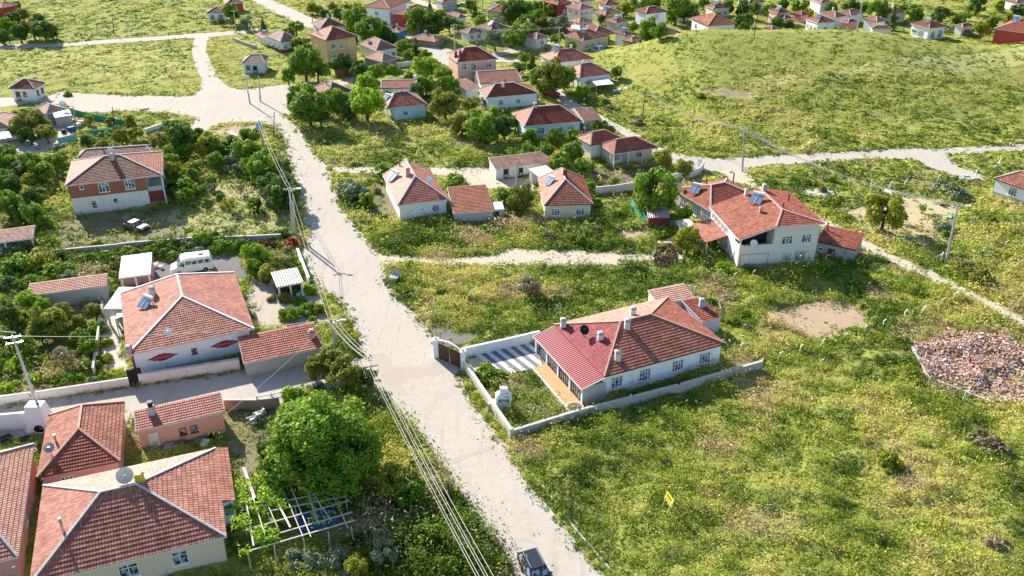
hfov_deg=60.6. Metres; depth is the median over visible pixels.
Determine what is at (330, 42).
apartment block
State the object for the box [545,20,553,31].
tree
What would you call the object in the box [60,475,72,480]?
window
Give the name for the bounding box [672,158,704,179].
garden wall
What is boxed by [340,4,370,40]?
tree
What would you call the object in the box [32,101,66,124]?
shed
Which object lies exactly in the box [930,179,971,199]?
shrub
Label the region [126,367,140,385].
garden door
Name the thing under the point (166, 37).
field road
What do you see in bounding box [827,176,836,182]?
shrub
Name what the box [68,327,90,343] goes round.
tree
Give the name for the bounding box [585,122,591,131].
window
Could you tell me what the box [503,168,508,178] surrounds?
door
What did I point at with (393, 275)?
rubbish container
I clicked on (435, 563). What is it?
shrub
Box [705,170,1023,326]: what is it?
farm track
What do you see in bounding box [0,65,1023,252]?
meadow weeds
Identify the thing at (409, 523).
shrub
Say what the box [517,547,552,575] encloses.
car
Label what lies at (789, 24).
tree
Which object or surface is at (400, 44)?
tree
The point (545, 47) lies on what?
tree
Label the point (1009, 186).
house
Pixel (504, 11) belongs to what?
tree
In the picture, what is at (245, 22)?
tree
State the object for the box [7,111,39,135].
tree
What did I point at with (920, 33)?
window
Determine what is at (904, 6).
tree
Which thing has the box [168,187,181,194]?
tree
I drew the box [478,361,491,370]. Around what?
shrub
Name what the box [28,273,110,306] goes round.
shed
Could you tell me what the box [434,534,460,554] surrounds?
shrub
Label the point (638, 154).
window
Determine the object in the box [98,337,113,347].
shrub
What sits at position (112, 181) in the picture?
brick house
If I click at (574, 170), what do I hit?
tree
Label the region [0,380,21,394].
shrub
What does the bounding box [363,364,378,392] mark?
utility pole
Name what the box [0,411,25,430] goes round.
garden wall
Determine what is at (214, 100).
junction road
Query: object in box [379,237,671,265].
cross track
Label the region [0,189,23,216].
tree
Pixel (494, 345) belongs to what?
garden wall
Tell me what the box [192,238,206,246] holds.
shrub
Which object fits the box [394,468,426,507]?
tree
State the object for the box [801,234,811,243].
window
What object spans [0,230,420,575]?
garden weeds
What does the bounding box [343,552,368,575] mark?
shrub
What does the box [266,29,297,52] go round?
house
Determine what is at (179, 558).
window
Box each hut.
[8,78,45,100]
[241,54,268,73]
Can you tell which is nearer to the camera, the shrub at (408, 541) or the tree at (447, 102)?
the shrub at (408, 541)
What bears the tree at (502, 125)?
on the ground at (678, 64)
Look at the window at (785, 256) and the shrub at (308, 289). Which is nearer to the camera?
the shrub at (308, 289)
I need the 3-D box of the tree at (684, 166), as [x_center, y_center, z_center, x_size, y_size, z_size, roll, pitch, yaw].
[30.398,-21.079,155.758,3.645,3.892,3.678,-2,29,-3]
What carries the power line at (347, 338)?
attached to the utility pole at (334, 338)
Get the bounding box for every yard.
[0,124,74,152]
[0,292,102,392]
[59,206,186,247]
[118,255,247,286]
[128,405,281,479]
[245,279,327,328]
[369,180,396,219]
[618,229,649,241]
[648,239,693,273]
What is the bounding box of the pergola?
[239,482,354,570]
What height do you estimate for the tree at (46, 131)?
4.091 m
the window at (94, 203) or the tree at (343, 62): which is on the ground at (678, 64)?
the tree at (343, 62)
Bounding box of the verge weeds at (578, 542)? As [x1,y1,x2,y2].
[0,88,1023,571]
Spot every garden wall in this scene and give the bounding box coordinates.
[0,377,129,405]
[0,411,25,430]
[52,234,280,252]
[91,300,103,374]
[137,357,240,384]
[144,123,162,133]
[223,396,279,409]
[233,38,257,48]
[236,467,255,507]
[296,248,309,282]
[335,68,352,75]
[396,61,413,67]
[461,330,539,356]
[463,361,511,438]
[483,40,511,45]
[512,358,762,439]
[596,182,634,195]
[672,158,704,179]
[911,346,993,402]
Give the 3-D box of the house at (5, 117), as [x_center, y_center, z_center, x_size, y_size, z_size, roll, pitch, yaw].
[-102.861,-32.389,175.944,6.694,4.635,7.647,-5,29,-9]
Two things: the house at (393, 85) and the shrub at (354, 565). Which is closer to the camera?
the shrub at (354, 565)
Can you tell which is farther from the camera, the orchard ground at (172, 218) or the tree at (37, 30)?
the tree at (37, 30)
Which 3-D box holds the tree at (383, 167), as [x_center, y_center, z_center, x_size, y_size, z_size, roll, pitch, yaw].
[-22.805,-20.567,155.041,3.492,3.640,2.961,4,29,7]
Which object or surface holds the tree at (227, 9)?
on the ground at (678, 64)
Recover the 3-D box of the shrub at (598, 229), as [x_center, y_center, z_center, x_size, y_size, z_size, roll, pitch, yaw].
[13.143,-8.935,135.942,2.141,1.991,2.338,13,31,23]
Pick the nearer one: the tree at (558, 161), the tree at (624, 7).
the tree at (558, 161)
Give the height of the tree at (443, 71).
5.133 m
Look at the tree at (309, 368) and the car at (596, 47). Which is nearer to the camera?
the tree at (309, 368)
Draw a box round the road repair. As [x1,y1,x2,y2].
[434,444,496,464]
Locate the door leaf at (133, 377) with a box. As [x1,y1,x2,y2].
[127,370,139,384]
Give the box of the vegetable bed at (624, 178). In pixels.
[592,167,663,186]
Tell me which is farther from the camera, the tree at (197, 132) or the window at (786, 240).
the tree at (197, 132)
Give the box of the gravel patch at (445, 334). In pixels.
[429,325,481,348]
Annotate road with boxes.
[0,28,257,48]
[0,37,357,133]
[252,0,316,27]
[280,116,603,575]
[556,89,1023,180]
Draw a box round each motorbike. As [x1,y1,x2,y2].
[244,413,262,424]
[252,408,268,415]
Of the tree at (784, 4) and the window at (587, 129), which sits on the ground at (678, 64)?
the tree at (784, 4)
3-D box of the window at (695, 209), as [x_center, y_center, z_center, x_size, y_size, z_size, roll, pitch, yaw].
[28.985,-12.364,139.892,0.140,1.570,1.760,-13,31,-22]
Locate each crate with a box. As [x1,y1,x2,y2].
[67,125,74,131]
[76,119,84,123]
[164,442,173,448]
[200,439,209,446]
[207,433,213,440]
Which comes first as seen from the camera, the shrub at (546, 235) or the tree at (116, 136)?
the shrub at (546, 235)
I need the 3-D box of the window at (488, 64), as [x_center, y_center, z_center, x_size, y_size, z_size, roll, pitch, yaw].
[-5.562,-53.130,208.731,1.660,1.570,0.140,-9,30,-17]
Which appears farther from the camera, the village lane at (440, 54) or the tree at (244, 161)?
the village lane at (440, 54)
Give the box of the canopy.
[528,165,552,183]
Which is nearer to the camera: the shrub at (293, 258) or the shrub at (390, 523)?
the shrub at (390, 523)
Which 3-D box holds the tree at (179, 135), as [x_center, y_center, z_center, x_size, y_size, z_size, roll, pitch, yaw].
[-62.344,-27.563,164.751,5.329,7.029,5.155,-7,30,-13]
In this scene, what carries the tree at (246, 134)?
on the ground at (678, 64)
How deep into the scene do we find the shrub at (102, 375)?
101.11 m
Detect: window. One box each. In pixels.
[24,514,28,527]
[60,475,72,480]
[91,200,98,208]
[97,182,110,192]
[117,562,141,575]
[124,179,135,189]
[170,549,190,567]
[179,427,187,436]
[190,425,198,434]
[191,348,197,354]
[223,505,235,517]
[331,43,335,49]
[403,110,408,115]
[432,204,439,212]
[461,64,466,70]
[470,63,475,70]
[485,61,491,68]
[516,98,520,103]
[537,128,544,134]
[552,208,559,215]
[576,208,583,215]
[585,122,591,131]
[610,375,622,389]
[615,154,619,161]
[636,151,641,157]
[638,367,650,382]
[671,359,683,372]
[680,198,683,207]
[691,205,696,216]
[698,351,710,364]
[700,211,706,220]
[723,240,727,251]
[781,236,792,244]
[781,253,790,261]
[793,250,806,261]
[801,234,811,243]
[918,30,922,36]
[937,30,941,37]
[1007,187,1017,197]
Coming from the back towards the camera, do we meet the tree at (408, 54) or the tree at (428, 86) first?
the tree at (408, 54)
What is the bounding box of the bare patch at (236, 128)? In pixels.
[212,125,259,135]
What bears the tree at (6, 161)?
on the ground at (678, 64)
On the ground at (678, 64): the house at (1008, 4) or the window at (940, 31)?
the house at (1008, 4)
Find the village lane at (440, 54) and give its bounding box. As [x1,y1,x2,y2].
[406,32,553,65]
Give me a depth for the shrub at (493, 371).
101.20 m
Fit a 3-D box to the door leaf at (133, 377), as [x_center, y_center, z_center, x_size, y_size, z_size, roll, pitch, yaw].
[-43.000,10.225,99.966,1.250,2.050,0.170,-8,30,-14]
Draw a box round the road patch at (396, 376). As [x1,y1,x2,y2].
[366,353,458,396]
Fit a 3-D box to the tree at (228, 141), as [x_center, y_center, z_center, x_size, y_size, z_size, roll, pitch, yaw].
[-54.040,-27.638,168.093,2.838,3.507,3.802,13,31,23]
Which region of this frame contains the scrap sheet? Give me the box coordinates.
[226,131,238,135]
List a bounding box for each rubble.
[906,327,1023,406]
[940,334,1023,383]
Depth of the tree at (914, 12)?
264.37 m
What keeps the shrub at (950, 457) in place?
on the ground at (678, 64)
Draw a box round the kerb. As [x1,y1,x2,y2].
[542,485,612,572]
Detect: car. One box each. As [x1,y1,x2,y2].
[7,133,17,140]
[121,215,149,232]
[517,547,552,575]
[542,89,559,96]
[591,44,604,50]
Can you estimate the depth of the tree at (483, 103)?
191.82 m
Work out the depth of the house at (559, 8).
276.56 m
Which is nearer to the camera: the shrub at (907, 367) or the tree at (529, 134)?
the shrub at (907, 367)
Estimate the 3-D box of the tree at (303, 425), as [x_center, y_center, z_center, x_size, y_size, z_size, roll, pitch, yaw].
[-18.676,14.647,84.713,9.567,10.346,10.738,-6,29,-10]
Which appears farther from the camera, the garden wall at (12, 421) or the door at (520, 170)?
the door at (520, 170)
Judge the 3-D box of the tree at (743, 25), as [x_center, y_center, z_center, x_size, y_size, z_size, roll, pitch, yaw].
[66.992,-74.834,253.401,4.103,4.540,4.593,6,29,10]
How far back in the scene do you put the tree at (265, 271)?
120.38 m
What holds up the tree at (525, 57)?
on the ground at (678, 64)
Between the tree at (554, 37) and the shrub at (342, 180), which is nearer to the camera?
the shrub at (342, 180)
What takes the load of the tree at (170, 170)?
on the ground at (678, 64)
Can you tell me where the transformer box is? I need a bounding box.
[256,122,261,128]
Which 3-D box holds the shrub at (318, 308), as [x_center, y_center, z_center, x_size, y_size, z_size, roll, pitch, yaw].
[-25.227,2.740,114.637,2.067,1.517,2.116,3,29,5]
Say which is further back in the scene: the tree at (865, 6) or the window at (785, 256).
the tree at (865, 6)
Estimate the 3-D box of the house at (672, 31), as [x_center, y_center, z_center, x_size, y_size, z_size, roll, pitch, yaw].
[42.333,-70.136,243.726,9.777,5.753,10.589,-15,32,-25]
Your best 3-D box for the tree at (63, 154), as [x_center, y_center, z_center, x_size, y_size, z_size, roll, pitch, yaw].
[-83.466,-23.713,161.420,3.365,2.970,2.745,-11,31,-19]
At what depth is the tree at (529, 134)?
170.15 m
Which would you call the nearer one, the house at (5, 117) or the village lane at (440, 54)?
the house at (5, 117)
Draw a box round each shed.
[0,225,35,247]
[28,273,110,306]
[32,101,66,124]
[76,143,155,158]
[237,322,321,376]
[255,30,269,44]
[271,267,303,297]
[447,184,493,221]
[455,78,479,99]
[488,151,549,179]
[645,205,669,228]
[682,296,721,333]
[816,222,864,260]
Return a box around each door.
[15,91,21,100]
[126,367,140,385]
[147,431,160,447]
[252,66,257,73]
[495,211,499,217]
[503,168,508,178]
[518,167,522,176]
[622,153,629,161]
[730,248,733,261]
[826,247,835,256]
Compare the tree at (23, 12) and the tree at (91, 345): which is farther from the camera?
the tree at (23, 12)
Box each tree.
[0,16,17,33]
[0,29,11,44]
[0,143,16,156]
[0,153,17,169]
[0,168,14,175]
[0,173,22,193]
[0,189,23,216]
[0,302,20,325]
[0,328,20,348]
[3,200,26,219]
[4,10,20,23]
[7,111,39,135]
[9,24,27,43]
[9,160,24,174]
[10,109,28,113]
[10,334,35,353]
[14,289,36,309]
[16,7,31,20]
[16,126,41,144]
[16,151,42,174]
[17,202,47,224]
[18,186,48,204]
[20,17,36,38]
[20,172,38,185]
[26,159,54,181]
[26,305,68,337]
[28,108,52,125]
[29,20,54,40]
[29,323,52,342]
[30,296,50,309]
[32,14,44,20]
[33,124,58,142]
[36,215,53,226]
[43,25,57,38]
[43,153,64,170]
[50,345,74,365]
[52,301,73,320]
[55,151,68,160]
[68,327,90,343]
[72,314,86,329]
[75,337,99,355]
[79,134,92,147]
[82,303,104,319]
[84,114,93,124]
[95,137,108,147]
[104,117,116,126]
[111,128,130,145]
[124,114,136,126]
[127,126,143,140]
[147,131,168,150]
[162,119,190,132]
[162,141,181,157]
[164,153,183,168]
[164,161,182,178]
[164,176,178,187]
[165,123,192,152]
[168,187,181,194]
[174,187,194,204]
[177,177,193,191]
[179,143,193,158]
[179,167,198,183]
[182,158,201,170]
[188,128,203,143]
[191,130,221,155]
[191,182,206,198]
[201,197,209,204]
[205,175,217,187]
[206,151,224,168]
[207,183,217,193]
[212,144,231,157]
[215,193,226,202]
[217,18,224,25]
[219,197,235,211]
[221,134,238,148]
[221,165,229,172]
[222,2,240,23]
[223,154,242,164]
[230,139,260,158]
[231,164,242,173]
[235,183,245,194]
[238,128,260,140]
[239,15,252,28]
[240,157,250,175]
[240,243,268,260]
[245,151,278,183]
[245,197,259,211]
[245,258,262,277]
[252,197,261,208]
[252,510,270,529]
[255,172,278,188]
[257,263,274,283]
[257,436,313,493]
[259,17,266,31]
[260,148,276,164]
[263,175,301,205]
[264,196,286,213]
[264,496,293,524]
[266,390,367,479]
[274,159,291,173]
[274,385,335,422]
[275,169,295,181]
[281,26,295,36]
[281,67,295,85]
[286,45,323,80]
[286,92,295,111]
[286,490,306,508]
[287,89,329,126]
[288,20,304,36]
[288,82,318,102]
[291,37,309,46]
[295,447,362,504]
[303,43,311,49]
[303,57,330,84]
[304,356,322,380]
[306,2,315,12]
[307,354,333,377]
[314,345,344,371]
[315,5,323,13]
[315,109,330,126]
[319,9,331,17]
[319,418,387,488]
[323,87,349,114]
[325,353,363,388]
[326,57,338,70]
[327,2,337,10]
[332,7,342,20]
[333,53,353,75]
[338,101,356,120]
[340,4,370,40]
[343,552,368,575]
[344,4,352,10]
[349,60,367,75]
[349,86,386,121]
[352,15,382,41]
[354,70,378,91]
[358,192,374,205]
[359,368,378,388]
[366,460,412,498]
[368,63,385,78]
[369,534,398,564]
[371,393,385,405]
[374,162,390,180]
[375,21,391,40]
[385,31,397,43]
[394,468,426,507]
[395,39,413,53]
[402,49,414,60]
[403,6,431,33]
[410,83,423,97]
[411,56,439,77]
[412,37,421,55]
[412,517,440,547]
[416,7,444,34]
[417,74,433,95]
[420,49,432,56]
[427,87,459,118]
[432,59,442,69]
[433,66,453,78]
[435,76,461,94]
[437,9,446,16]
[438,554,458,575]
[442,16,458,32]
[447,112,471,134]
[453,20,464,31]
[461,112,493,140]
[462,97,478,110]
[465,0,476,10]
[465,108,481,115]
[471,0,477,17]
[473,14,486,25]
[480,97,485,106]
[481,129,498,144]
[483,30,504,50]
[487,15,498,22]
[488,105,499,122]
[491,0,505,4]
[492,115,514,138]
[495,188,510,205]
[498,4,517,24]
[501,29,509,43]
[503,29,525,50]
[505,0,534,19]
[505,182,534,210]
[506,147,518,154]
[508,24,530,39]
[510,115,517,129]
[511,62,526,72]
[515,14,531,24]
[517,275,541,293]
[518,53,529,63]
[521,127,538,144]
[521,143,533,153]
[522,21,539,33]
[526,53,536,68]
[527,8,544,22]
[528,65,548,92]
[532,0,543,10]
[534,142,554,156]
[535,15,547,31]
[536,56,567,92]
[539,43,551,52]
[545,4,554,15]
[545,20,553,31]
[546,126,564,145]
[547,14,568,33]
[547,152,569,169]
[549,33,561,43]
[559,65,576,89]
[563,139,584,162]
[565,40,576,48]
[565,127,578,141]
[567,168,581,175]
[574,84,590,98]
[574,158,588,174]
[585,178,595,189]
[590,119,609,131]
[597,14,606,24]
[606,125,615,132]
[609,13,622,17]
[610,65,621,79]
[615,1,630,16]
[628,21,639,32]
[629,0,647,16]
[632,165,681,213]
[636,16,656,41]
[646,0,661,6]
[648,22,668,39]
[653,149,672,167]
[665,0,692,25]
[666,16,673,23]
[672,158,693,175]
[672,226,700,253]
[675,207,692,223]
[678,2,698,24]
[691,9,699,16]
[694,239,707,252]
[698,0,710,9]
[723,0,733,12]
[732,14,751,29]
[735,0,750,15]
[737,21,749,29]
[745,13,754,24]
[750,1,761,12]
[762,3,776,13]
[769,16,784,29]
[778,0,789,8]
[783,19,794,29]
[791,0,809,11]
[803,8,813,16]
[825,1,837,11]
[840,0,860,9]
[856,1,869,13]
[863,192,908,229]
[866,0,889,17]
[887,4,899,30]
[897,3,907,13]
[903,4,923,22]
[918,203,926,213]
[930,6,954,22]
[951,13,966,24]
[962,11,971,18]
[965,0,987,14]
[972,21,992,38]
[985,16,999,30]
[994,0,1005,11]
[1003,13,1017,23]
[1009,3,1023,16]
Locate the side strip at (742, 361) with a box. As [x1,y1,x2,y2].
[584,359,753,406]
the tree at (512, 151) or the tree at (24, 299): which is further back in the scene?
the tree at (512, 151)
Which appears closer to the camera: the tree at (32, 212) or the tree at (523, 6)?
the tree at (32, 212)
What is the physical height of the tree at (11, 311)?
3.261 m
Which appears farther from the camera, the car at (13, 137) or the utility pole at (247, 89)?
the utility pole at (247, 89)
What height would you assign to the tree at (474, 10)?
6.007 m
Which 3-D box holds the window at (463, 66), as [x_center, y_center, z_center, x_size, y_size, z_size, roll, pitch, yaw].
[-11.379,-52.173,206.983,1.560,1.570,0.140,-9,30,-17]
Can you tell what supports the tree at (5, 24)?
on the ground at (678, 64)
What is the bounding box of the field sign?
[662,491,673,513]
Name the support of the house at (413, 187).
on the ground at (678, 64)
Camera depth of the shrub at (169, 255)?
127.81 m
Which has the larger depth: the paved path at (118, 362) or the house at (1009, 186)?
the house at (1009, 186)
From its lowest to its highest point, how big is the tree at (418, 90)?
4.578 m
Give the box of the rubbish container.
[389,269,400,282]
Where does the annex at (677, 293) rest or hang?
on the ground at (678, 64)
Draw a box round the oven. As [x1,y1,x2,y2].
[24,401,52,433]
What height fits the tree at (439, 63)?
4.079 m
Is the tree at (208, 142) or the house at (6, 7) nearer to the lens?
the tree at (208, 142)
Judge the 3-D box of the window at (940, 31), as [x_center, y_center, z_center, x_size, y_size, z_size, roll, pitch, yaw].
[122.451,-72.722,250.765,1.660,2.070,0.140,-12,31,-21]
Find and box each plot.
[764,301,868,338]
[848,196,960,247]
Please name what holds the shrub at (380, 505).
on the ground at (678, 64)
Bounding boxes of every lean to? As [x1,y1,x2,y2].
[53,110,72,127]
[103,287,133,325]
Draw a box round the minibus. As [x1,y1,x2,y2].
[170,250,212,274]
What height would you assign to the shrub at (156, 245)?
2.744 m
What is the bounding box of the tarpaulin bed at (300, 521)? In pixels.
[297,506,338,532]
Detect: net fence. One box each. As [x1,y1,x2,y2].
[57,134,76,143]
[70,109,124,124]
[88,126,116,136]
[631,199,647,222]
[669,220,675,226]
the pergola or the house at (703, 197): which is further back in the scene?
the house at (703, 197)
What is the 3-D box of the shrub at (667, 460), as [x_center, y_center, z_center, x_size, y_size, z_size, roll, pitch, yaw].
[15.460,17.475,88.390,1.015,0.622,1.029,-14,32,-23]
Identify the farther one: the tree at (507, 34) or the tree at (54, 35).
the tree at (54, 35)
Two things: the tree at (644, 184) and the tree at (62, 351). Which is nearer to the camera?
the tree at (62, 351)
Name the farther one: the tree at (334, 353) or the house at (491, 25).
the house at (491, 25)
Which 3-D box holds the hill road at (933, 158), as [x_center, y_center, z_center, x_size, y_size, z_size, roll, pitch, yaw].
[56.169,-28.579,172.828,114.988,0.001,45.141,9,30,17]
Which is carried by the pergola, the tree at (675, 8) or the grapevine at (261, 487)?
the grapevine at (261, 487)
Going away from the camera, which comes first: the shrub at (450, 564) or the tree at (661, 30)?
the shrub at (450, 564)
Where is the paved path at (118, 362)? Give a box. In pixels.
[101,298,127,370]
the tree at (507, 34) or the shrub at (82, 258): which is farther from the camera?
the tree at (507, 34)
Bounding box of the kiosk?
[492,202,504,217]
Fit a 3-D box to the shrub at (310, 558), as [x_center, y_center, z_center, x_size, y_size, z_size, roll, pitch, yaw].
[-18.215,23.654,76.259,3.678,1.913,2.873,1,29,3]
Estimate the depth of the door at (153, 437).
89.95 m
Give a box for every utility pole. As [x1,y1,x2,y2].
[4,334,35,400]
[69,106,76,128]
[241,75,250,103]
[254,120,264,146]
[258,76,260,101]
[284,187,301,234]
[292,195,295,233]
[324,318,345,347]
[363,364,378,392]
[447,482,451,512]
[451,24,456,49]
[515,160,517,185]
[739,128,747,171]
[856,1,863,30]
[944,204,970,263]
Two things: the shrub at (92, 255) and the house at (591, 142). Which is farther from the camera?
the house at (591, 142)
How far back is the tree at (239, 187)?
149.03 m
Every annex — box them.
[574,107,601,133]
[647,283,694,307]
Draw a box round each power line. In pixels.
[20,319,330,336]
[223,330,319,415]
[257,121,290,187]
[287,187,332,318]
[326,317,372,358]
[364,355,493,575]
[456,25,557,30]
[645,90,741,128]
[742,127,959,206]
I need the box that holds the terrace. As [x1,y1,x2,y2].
[466,341,541,373]
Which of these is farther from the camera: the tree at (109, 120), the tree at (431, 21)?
the tree at (431, 21)
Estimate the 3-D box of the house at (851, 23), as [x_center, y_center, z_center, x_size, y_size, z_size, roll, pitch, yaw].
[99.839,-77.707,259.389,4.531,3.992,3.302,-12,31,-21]
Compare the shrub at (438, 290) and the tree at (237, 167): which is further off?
the tree at (237, 167)
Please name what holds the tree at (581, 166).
on the ground at (678, 64)
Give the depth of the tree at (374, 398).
96.32 m
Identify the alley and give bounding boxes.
[0,358,375,436]
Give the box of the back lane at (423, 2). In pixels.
[411,0,467,17]
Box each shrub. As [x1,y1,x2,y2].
[0,242,27,256]
[0,252,30,273]
[0,272,23,292]
[0,352,12,365]
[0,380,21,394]
[3,353,32,375]
[9,312,28,326]
[17,273,49,289]
[22,245,56,273]
[23,351,43,366]
[24,371,47,385]
[38,260,74,280]
[44,344,65,358]
[48,374,61,383]
[55,247,70,260]
[56,269,78,279]
[60,341,79,354]
[60,372,84,384]
[63,91,72,96]
[70,249,82,255]
[73,252,87,261]
[76,355,101,371]
[85,252,97,259]
[86,320,107,335]
[88,376,103,382]
[90,238,103,245]
[98,249,114,259]
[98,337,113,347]
[98,351,112,363]
[98,371,110,380]
[108,255,120,262]
[120,244,134,254]
[125,247,146,255]
[145,238,175,256]
[155,245,176,259]
[164,251,179,261]
[172,235,188,245]
[178,241,196,253]
[189,245,206,251]
[192,229,218,245]
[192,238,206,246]
[206,239,230,254]
[217,231,237,243]
[225,238,249,250]
[239,237,252,247]
[256,440,270,454]
[259,540,273,552]
[262,239,281,250]
[266,295,275,301]
[272,228,291,239]
[276,291,292,303]
[277,305,301,321]
[280,246,292,253]
[283,236,299,246]
[283,256,295,261]
[283,545,321,572]
[289,289,300,296]
[292,296,308,305]
[298,301,313,316]
[303,283,317,295]
[308,315,318,323]
[312,302,327,314]
[318,546,350,570]
[336,180,368,200]
[336,507,345,515]
[337,178,352,184]
[340,565,350,575]
[345,530,370,549]
[349,502,373,517]
[357,203,375,209]
[360,548,373,561]
[368,500,389,514]
[373,187,381,193]
[376,411,390,416]
[377,213,390,221]
[378,519,399,534]
[384,64,399,73]
[387,557,420,575]
[388,501,410,516]
[400,517,420,535]
[400,533,415,549]
[402,71,413,78]
[403,225,417,232]
[404,259,415,267]
[404,439,415,446]
[404,542,436,569]
[407,458,427,469]
[421,487,437,500]
[423,502,447,523]
[428,220,438,226]
[428,559,450,575]
[434,287,447,294]
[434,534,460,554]
[444,172,464,186]
[447,499,461,507]
[455,514,470,528]
[462,547,481,568]
[465,296,479,305]
[467,528,482,540]
[475,364,506,379]
[477,374,489,384]
[478,224,493,231]
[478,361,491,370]
[481,543,492,553]
[487,554,508,571]
[489,377,505,386]
[542,231,557,239]
[551,295,563,302]
[567,232,584,243]
[582,413,596,424]
[590,224,601,233]
[598,98,611,106]
[602,239,613,246]
[603,105,616,112]
[608,177,619,184]
[627,164,636,170]
[632,118,643,125]
[633,270,646,278]
[643,164,655,170]
[656,230,668,238]
[661,457,670,463]
[696,92,704,99]
[704,297,717,305]
[711,258,735,275]
[726,315,740,324]
[738,308,751,317]
[740,323,751,330]
[818,186,826,191]
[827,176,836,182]
[875,447,904,474]
[902,366,916,374]
[914,378,926,389]
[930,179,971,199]
[932,219,952,231]
[939,230,952,237]
[945,455,960,465]
[947,24,954,33]
[951,261,976,272]
[957,264,996,286]
[963,29,972,35]
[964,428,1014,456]
[970,33,978,37]
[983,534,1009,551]
[1010,480,1023,489]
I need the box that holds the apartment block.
[308,21,356,63]
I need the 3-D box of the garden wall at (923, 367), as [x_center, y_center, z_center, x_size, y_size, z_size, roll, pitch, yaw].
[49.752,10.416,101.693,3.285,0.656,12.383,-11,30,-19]
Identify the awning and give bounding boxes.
[0,130,13,144]
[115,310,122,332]
[571,25,580,34]
[590,77,613,89]
[674,218,693,232]
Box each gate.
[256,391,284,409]
[432,336,465,370]
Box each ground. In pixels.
[0,0,1023,575]
[167,183,289,235]
[800,189,837,195]
[917,333,1023,404]
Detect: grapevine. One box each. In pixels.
[227,472,287,531]
[236,523,280,556]
[303,487,343,527]
[670,203,702,214]
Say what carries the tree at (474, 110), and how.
on the ground at (678, 64)
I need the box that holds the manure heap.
[653,243,681,267]
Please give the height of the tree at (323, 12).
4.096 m
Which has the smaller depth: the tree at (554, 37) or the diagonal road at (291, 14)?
the tree at (554, 37)
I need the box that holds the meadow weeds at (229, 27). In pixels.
[0,0,1023,94]
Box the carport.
[119,252,154,286]
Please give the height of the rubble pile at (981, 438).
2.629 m
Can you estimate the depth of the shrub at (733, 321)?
112.00 m
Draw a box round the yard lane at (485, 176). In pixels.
[331,167,534,190]
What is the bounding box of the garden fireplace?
[488,386,511,409]
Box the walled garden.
[483,370,565,426]
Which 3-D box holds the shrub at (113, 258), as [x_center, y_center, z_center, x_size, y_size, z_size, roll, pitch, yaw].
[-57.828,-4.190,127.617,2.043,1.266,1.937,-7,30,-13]
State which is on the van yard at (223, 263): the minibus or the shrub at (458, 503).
the minibus
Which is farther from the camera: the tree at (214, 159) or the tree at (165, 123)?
the tree at (165, 123)
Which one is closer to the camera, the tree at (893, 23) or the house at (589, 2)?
the tree at (893, 23)
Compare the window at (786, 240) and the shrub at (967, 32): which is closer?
the window at (786, 240)
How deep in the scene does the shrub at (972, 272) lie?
121.29 m
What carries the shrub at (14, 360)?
on the garden yard at (54, 340)
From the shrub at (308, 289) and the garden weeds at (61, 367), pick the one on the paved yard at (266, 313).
the shrub at (308, 289)
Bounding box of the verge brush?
[329,397,540,575]
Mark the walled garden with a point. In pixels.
(542, 410)
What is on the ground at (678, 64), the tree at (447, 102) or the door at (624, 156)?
the tree at (447, 102)
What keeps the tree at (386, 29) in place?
on the ground at (678, 64)
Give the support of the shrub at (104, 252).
on the ground at (678, 64)
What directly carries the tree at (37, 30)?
on the ground at (678, 64)
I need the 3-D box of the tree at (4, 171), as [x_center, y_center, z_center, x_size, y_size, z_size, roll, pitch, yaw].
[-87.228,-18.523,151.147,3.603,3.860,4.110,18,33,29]
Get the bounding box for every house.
[0,1,18,16]
[0,111,16,140]
[0,443,36,575]
[30,447,236,575]
[36,400,125,483]
[64,147,167,214]
[120,271,254,371]
[133,392,225,448]
[206,4,226,21]
[223,0,243,11]
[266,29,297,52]
[311,14,345,30]
[314,80,351,105]
[358,37,397,56]
[363,51,397,67]
[364,0,410,27]
[379,89,427,121]
[380,75,416,93]
[382,158,448,220]
[391,24,406,40]
[392,4,428,31]
[409,30,445,46]
[436,0,457,10]
[445,11,466,25]
[446,42,497,81]
[459,27,483,42]
[472,68,522,93]
[476,18,508,37]
[478,78,538,108]
[486,3,503,20]
[512,102,582,137]
[525,33,548,49]
[532,296,725,411]
[537,167,593,218]
[539,44,594,66]
[543,0,572,16]
[563,20,583,36]
[563,25,609,51]
[565,2,594,23]
[567,60,612,87]
[569,17,592,25]
[571,0,594,6]
[576,129,621,159]
[582,24,611,40]
[593,6,623,24]
[597,0,619,9]
[599,136,658,168]
[605,15,628,31]
[614,27,633,45]
[622,36,643,45]
[634,6,667,29]
[641,26,680,41]
[675,173,744,220]
[677,17,688,21]
[690,13,736,30]
[692,184,824,267]
[705,0,730,16]
[738,0,765,11]
[764,25,778,29]
[768,5,791,22]
[775,14,793,22]
[792,10,809,22]
[805,13,836,29]
[809,0,832,12]
[818,7,847,28]
[840,8,864,22]
[841,18,859,29]
[862,12,886,30]
[869,25,892,33]
[879,3,904,22]
[910,18,946,39]
[953,22,972,35]
[992,15,1023,44]
[992,170,1023,204]
[1004,0,1023,9]
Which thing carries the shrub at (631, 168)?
on the vegetable bed at (624, 178)

